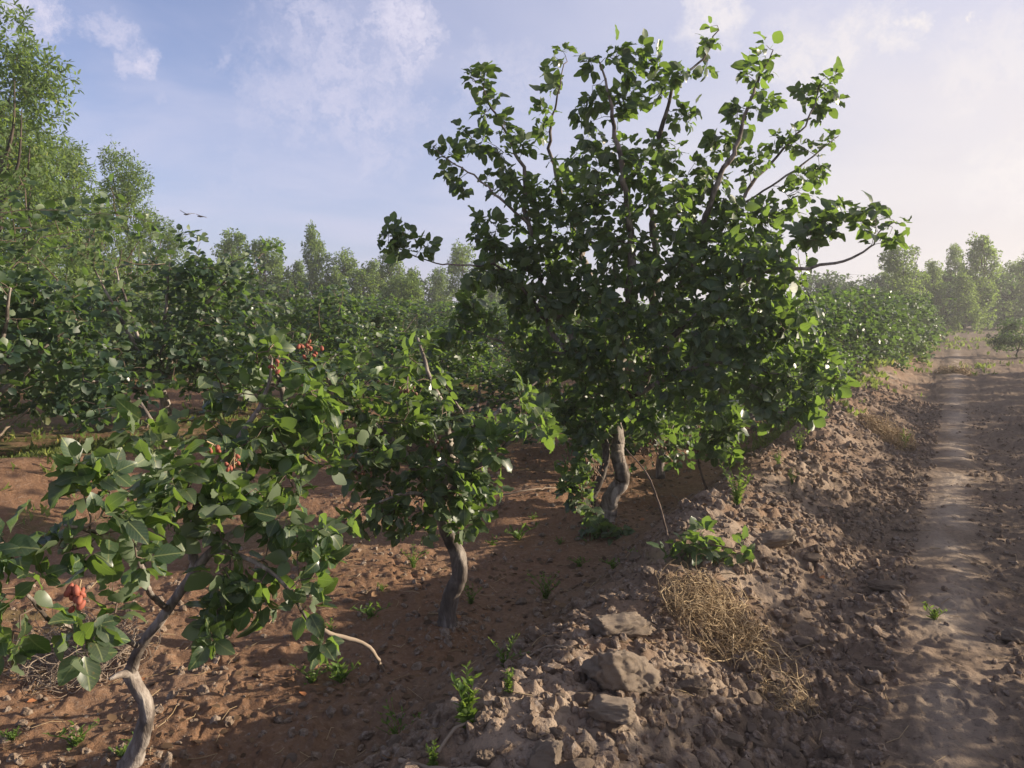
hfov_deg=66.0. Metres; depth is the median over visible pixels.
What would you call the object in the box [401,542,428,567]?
weed plant
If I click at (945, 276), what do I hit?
tree
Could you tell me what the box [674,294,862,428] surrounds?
pistachio tree
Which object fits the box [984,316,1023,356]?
pistachio tree
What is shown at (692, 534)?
pistachio sapling
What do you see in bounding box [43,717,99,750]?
weed plant
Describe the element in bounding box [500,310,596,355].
pistachio tree
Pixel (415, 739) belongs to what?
clod
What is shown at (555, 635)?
clod
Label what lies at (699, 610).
dry weed
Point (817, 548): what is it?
clod
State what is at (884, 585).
stone
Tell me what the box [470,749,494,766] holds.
stone
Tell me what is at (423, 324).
pistachio tree
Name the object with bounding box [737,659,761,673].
clod
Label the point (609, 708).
boulder
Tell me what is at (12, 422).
bare branch
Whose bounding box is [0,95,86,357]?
broadleaf tree
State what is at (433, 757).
weed plant
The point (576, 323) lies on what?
pistachio tree
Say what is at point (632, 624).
boulder
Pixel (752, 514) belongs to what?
stone
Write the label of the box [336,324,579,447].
pistachio tree
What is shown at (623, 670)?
boulder
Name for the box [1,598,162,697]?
dry weed
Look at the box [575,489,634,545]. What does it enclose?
pistachio sapling
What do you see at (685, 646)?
clod
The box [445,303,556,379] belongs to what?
pistachio tree
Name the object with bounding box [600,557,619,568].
weed plant
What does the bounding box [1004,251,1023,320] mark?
broadleaf tree
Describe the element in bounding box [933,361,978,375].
dry weed
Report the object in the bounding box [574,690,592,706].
clod
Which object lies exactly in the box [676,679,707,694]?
stone
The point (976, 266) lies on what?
broadleaf tree
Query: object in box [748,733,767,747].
clod
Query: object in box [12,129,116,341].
broadleaf tree
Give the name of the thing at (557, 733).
stone
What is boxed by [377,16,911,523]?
pistachio tree
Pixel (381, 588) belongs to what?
weed plant
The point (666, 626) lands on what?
clod
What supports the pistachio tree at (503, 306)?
on the ground at (26, 479)
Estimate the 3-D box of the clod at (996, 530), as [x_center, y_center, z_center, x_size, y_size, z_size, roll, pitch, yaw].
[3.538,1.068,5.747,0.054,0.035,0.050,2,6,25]
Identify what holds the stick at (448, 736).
on the earth bank
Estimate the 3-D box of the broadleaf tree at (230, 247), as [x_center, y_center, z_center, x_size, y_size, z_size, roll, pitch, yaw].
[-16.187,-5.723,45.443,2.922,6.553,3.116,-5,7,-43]
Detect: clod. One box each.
[286,753,297,762]
[298,701,307,707]
[388,734,401,746]
[413,735,423,742]
[427,699,444,713]
[474,705,481,711]
[515,598,527,603]
[524,732,538,739]
[553,633,560,637]
[555,692,564,697]
[557,758,594,767]
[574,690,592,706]
[592,691,598,699]
[605,722,622,732]
[641,566,653,576]
[641,704,652,717]
[642,593,649,598]
[650,755,665,763]
[655,623,673,630]
[666,654,673,660]
[674,664,690,673]
[674,684,681,690]
[677,521,686,527]
[679,643,687,652]
[694,736,701,746]
[707,670,716,677]
[734,759,753,767]
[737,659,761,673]
[739,690,761,704]
[741,651,753,659]
[747,722,756,733]
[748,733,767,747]
[761,707,781,722]
[762,517,771,523]
[770,499,777,505]
[782,740,799,751]
[793,496,801,502]
[807,513,814,518]
[811,544,822,552]
[816,518,823,523]
[857,564,867,569]
[993,528,1001,532]
[1014,571,1023,576]
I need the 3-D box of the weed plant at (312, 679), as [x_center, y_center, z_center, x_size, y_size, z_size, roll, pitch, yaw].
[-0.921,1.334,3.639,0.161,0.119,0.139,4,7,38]
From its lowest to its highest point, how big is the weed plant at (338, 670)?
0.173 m
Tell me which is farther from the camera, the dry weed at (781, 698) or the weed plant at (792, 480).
the weed plant at (792, 480)
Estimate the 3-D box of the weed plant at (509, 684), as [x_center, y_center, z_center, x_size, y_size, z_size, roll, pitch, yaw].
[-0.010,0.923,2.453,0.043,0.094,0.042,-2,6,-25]
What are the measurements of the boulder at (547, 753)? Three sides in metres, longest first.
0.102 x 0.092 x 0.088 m
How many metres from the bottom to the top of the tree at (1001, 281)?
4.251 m
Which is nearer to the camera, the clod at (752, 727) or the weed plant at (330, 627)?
the clod at (752, 727)
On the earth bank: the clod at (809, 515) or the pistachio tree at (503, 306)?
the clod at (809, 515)
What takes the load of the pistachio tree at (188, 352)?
on the ground at (26, 479)
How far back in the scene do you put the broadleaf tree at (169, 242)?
29.53 m
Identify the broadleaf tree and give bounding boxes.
[0,0,116,320]
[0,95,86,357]
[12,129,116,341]
[59,196,132,353]
[74,134,166,329]
[132,215,189,324]
[198,265,230,324]
[210,227,256,322]
[246,236,290,327]
[281,258,308,327]
[296,220,330,322]
[313,246,359,298]
[340,266,379,308]
[360,258,387,298]
[374,251,406,323]
[376,270,429,332]
[402,265,423,304]
[430,266,451,314]
[440,238,489,305]
[484,262,510,313]
[870,271,890,295]
[877,241,933,307]
[907,271,936,315]
[921,258,948,329]
[942,270,982,332]
[945,243,966,327]
[951,231,1002,331]
[970,265,1017,328]
[993,256,1022,327]
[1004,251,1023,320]
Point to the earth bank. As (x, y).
(767, 594)
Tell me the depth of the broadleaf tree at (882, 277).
59.24 m
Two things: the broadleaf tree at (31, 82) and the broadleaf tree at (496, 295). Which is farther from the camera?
the broadleaf tree at (496, 295)
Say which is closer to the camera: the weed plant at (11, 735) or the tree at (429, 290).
the weed plant at (11, 735)
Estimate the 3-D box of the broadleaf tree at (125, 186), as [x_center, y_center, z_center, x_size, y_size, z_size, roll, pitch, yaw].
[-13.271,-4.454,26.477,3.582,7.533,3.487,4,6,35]
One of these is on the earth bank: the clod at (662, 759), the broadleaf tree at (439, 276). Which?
the clod at (662, 759)
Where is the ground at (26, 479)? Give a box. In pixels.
[0,319,1023,767]
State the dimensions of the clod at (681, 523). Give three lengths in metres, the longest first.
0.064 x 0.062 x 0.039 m
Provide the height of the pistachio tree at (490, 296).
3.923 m
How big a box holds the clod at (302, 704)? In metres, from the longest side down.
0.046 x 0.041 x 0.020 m
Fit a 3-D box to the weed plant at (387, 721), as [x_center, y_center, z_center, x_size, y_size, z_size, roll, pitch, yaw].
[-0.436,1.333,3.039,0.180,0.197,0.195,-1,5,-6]
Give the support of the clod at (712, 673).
on the earth bank
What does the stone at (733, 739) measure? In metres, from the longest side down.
0.094 x 0.066 x 0.044 m
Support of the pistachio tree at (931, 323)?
on the ground at (26, 479)
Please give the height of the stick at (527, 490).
0.046 m
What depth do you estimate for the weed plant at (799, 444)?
7.51 m
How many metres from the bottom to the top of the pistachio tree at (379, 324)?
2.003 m
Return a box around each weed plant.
[0,726,21,740]
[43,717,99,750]
[108,731,132,756]
[290,664,333,684]
[322,656,360,685]
[325,618,337,630]
[350,601,392,618]
[376,582,386,591]
[377,698,421,734]
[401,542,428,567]
[425,739,439,765]
[451,660,481,727]
[462,580,481,603]
[485,534,497,544]
[488,633,528,667]
[502,667,515,692]
[504,522,539,538]
[525,569,560,598]
[567,557,591,566]
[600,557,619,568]
[719,457,752,505]
[772,451,783,463]
[788,468,798,484]
[792,425,809,450]
[900,426,910,447]
[923,601,946,619]
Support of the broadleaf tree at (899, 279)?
on the ground at (26, 479)
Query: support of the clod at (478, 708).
on the earth bank
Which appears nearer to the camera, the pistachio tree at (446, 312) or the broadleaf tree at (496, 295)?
the pistachio tree at (446, 312)
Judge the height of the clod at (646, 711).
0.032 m
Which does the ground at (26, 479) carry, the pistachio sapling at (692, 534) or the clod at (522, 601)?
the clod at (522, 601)
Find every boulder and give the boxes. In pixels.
[527,737,562,767]
[580,649,660,696]
[585,694,635,724]
[588,612,653,637]
[754,529,796,547]
[999,626,1023,643]
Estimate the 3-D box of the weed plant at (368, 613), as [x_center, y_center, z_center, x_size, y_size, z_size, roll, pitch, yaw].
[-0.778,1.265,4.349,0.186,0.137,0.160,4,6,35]
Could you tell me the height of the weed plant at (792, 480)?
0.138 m
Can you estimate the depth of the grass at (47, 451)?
10.09 m
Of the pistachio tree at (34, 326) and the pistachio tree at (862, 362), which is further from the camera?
the pistachio tree at (862, 362)
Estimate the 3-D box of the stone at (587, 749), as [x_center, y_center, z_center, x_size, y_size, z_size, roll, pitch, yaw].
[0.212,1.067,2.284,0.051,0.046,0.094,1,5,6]
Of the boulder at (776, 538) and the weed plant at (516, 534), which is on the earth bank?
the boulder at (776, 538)
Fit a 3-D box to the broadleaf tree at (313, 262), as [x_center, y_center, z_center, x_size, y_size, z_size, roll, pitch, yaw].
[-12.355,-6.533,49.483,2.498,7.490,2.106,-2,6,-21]
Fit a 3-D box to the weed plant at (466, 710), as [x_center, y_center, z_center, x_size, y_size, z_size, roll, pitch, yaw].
[-0.139,0.939,2.355,0.094,0.209,0.096,-3,6,-27]
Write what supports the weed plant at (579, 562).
on the ground at (26, 479)
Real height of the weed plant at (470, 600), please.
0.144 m
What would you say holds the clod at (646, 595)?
on the earth bank
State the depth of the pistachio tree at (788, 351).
9.73 m
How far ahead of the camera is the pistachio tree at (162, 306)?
19.25 m
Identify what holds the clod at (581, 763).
on the earth bank
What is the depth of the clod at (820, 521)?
5.12 m
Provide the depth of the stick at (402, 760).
2.26 m
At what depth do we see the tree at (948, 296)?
54.44 m
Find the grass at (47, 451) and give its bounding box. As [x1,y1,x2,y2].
[0,329,1023,526]
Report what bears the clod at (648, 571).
on the earth bank
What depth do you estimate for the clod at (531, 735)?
2.29 m
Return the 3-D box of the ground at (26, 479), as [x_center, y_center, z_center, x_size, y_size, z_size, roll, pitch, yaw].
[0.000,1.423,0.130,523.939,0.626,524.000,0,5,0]
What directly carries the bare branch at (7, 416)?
on the ground at (26, 479)
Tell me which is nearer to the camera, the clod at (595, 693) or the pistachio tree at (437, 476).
the clod at (595, 693)
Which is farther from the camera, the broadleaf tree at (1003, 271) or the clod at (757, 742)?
the broadleaf tree at (1003, 271)
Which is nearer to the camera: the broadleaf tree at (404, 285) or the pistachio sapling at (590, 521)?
the pistachio sapling at (590, 521)
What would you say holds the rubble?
on the earth bank
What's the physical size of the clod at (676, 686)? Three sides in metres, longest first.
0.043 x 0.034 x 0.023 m
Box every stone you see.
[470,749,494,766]
[476,711,488,727]
[549,727,563,740]
[578,741,593,757]
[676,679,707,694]
[722,732,744,747]
[741,508,762,522]
[793,635,813,647]
[802,552,822,561]
[863,665,890,673]
[866,580,908,590]
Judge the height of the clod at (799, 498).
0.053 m
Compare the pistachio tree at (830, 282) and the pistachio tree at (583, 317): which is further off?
the pistachio tree at (830, 282)
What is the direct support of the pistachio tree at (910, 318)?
on the ground at (26, 479)
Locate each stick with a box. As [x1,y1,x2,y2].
[398,757,484,767]
[437,718,473,752]
[498,487,556,495]
[529,644,566,656]
[704,642,762,661]
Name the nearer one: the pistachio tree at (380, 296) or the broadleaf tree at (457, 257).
the pistachio tree at (380, 296)
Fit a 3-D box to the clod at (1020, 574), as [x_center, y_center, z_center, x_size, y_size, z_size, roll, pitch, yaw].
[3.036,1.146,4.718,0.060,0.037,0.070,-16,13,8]
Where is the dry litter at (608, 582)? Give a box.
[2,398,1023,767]
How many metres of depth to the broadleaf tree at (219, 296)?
39.85 m
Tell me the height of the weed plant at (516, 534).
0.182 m
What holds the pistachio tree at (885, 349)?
on the ground at (26, 479)
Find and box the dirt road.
[796,331,1023,767]
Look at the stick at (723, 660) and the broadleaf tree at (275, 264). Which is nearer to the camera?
the stick at (723, 660)
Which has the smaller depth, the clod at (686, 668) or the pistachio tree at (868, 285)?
the clod at (686, 668)
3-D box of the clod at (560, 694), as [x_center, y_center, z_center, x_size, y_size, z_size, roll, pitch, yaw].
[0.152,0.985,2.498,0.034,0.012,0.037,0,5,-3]
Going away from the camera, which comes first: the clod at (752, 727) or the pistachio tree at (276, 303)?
the clod at (752, 727)
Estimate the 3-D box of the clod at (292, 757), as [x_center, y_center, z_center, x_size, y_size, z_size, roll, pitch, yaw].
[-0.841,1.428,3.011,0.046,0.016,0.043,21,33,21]
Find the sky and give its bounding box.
[0,0,1023,307]
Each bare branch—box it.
[0,408,29,436]
[0,411,15,421]
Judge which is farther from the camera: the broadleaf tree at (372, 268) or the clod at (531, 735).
the broadleaf tree at (372, 268)
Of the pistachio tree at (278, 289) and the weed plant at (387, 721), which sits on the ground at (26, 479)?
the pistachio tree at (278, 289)
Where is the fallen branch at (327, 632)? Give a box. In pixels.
[324,628,384,671]
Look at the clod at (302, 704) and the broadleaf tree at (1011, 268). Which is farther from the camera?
the broadleaf tree at (1011, 268)
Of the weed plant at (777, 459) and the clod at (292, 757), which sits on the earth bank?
the weed plant at (777, 459)
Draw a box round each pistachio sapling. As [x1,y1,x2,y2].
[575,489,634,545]
[625,448,754,574]
[690,401,758,489]
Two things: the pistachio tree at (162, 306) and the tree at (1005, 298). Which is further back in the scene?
the tree at (1005, 298)
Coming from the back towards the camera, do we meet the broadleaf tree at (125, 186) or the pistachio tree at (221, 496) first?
the broadleaf tree at (125, 186)
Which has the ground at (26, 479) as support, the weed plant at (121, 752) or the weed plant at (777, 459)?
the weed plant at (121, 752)
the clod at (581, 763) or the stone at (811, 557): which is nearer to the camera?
the clod at (581, 763)
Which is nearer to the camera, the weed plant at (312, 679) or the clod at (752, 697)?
the clod at (752, 697)
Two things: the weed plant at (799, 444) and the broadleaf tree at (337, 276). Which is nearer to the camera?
the weed plant at (799, 444)
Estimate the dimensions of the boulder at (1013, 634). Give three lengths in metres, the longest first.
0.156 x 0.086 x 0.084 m
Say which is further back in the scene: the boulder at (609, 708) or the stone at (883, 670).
the stone at (883, 670)
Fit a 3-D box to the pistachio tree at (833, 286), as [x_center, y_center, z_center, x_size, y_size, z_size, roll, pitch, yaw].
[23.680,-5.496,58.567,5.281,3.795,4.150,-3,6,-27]
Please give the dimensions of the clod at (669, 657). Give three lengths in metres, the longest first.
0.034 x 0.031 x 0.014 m
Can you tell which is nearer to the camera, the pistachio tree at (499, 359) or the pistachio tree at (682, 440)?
the pistachio tree at (682, 440)
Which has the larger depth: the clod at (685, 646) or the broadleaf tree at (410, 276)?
the broadleaf tree at (410, 276)
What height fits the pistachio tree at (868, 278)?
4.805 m
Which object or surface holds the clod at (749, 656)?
on the earth bank
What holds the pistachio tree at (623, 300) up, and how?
on the ground at (26, 479)
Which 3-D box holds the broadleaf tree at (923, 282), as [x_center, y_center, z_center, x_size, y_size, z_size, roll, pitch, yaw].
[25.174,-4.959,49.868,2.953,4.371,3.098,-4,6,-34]
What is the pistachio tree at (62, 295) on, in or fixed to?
on the ground at (26, 479)
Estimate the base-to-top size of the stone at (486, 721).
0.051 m
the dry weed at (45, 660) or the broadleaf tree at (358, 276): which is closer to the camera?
the dry weed at (45, 660)
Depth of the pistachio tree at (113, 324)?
16.96 m
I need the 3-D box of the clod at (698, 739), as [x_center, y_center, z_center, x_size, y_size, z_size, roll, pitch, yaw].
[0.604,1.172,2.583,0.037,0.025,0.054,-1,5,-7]
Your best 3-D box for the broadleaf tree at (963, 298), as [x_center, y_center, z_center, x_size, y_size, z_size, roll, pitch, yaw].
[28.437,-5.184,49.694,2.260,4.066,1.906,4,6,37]
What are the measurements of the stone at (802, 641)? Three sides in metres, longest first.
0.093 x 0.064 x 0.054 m
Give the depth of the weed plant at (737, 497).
4.77 m
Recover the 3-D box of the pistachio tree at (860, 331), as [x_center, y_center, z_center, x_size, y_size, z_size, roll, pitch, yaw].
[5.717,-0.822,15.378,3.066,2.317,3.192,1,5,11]
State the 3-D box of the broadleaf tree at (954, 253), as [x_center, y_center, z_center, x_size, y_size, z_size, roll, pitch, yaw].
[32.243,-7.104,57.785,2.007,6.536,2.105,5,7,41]
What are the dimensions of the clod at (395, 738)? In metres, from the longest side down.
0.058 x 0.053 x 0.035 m
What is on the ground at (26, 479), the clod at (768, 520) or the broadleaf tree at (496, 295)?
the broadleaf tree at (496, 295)
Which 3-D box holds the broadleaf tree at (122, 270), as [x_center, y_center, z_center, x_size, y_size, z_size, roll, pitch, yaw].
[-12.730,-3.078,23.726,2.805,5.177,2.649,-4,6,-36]
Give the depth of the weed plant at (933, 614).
3.89 m
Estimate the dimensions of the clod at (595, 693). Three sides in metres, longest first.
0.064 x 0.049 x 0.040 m
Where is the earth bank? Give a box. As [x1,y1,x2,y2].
[339,336,948,767]
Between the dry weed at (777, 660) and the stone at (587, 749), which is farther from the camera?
the dry weed at (777, 660)
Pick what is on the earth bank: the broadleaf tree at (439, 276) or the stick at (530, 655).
the stick at (530, 655)
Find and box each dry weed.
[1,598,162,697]
[651,553,775,666]
[717,624,814,706]
[733,646,828,720]
[856,407,919,451]
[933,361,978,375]
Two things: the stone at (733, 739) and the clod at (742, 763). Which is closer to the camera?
the clod at (742, 763)
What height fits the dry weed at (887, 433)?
0.468 m
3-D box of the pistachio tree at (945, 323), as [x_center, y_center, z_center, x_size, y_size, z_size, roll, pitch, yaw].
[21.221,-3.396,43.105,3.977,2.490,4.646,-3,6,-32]
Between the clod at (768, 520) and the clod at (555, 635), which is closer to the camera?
the clod at (555, 635)
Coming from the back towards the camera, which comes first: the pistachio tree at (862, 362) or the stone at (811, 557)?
the pistachio tree at (862, 362)
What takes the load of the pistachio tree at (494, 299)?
on the ground at (26, 479)
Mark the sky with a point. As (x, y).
(265, 118)
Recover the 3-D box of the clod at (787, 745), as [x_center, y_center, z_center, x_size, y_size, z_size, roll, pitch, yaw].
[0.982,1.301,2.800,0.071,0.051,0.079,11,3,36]
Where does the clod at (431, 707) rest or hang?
on the earth bank
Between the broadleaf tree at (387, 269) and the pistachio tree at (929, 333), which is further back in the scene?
the broadleaf tree at (387, 269)
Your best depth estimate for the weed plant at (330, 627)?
4.15 m
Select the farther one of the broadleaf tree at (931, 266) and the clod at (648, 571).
the broadleaf tree at (931, 266)
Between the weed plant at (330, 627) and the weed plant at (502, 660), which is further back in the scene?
the weed plant at (330, 627)
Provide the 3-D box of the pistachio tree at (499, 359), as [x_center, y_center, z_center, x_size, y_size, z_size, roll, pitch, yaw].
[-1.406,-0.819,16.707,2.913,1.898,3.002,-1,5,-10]
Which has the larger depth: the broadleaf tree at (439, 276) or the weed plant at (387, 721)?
the broadleaf tree at (439, 276)
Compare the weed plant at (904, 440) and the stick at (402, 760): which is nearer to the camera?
the stick at (402, 760)
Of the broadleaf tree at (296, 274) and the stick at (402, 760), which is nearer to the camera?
the stick at (402, 760)
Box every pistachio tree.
[0,167,166,437]
[0,324,359,767]
[3,223,312,424]
[4,289,73,386]
[29,300,172,382]
[111,291,270,366]
[174,280,374,406]
[249,274,298,323]
[250,295,340,361]
[285,294,451,395]
[288,331,567,628]
[300,289,395,355]
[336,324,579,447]
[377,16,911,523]
[377,301,460,353]
[382,301,507,384]
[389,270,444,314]
[397,300,457,331]
[443,298,517,306]
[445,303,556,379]
[450,299,505,337]
[486,288,510,303]
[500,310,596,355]
[533,298,648,338]
[544,303,794,478]
[575,300,653,356]
[632,318,829,435]
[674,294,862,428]
[757,286,932,371]
[762,312,856,409]
[772,284,900,378]
[784,269,865,298]
[799,302,897,376]
[801,285,859,298]
[817,296,927,369]
[821,288,956,362]
[827,281,890,299]
[842,272,888,296]
[908,305,944,342]
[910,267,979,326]
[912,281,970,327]
[919,301,947,331]
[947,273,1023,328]
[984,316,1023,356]
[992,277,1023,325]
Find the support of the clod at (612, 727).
on the earth bank
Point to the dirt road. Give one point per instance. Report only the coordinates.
(972, 715)
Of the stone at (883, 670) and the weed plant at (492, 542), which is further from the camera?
the weed plant at (492, 542)
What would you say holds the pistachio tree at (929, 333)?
on the ground at (26, 479)
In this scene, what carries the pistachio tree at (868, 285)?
on the ground at (26, 479)
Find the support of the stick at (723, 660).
on the earth bank
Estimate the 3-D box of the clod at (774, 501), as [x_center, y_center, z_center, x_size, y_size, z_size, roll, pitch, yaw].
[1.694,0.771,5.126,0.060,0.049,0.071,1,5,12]
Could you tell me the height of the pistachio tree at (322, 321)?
2.167 m
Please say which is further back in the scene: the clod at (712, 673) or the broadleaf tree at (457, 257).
the broadleaf tree at (457, 257)
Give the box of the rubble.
[0,379,1023,767]
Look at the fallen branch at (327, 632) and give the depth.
3.50 m
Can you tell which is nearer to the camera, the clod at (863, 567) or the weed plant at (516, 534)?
the clod at (863, 567)
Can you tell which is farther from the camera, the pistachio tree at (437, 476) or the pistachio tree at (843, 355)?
the pistachio tree at (843, 355)
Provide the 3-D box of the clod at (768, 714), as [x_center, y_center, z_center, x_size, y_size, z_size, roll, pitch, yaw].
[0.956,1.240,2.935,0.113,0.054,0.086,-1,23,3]
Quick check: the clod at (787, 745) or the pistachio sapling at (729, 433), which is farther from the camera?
the pistachio sapling at (729, 433)
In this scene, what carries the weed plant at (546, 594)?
on the ground at (26, 479)
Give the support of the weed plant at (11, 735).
on the ground at (26, 479)

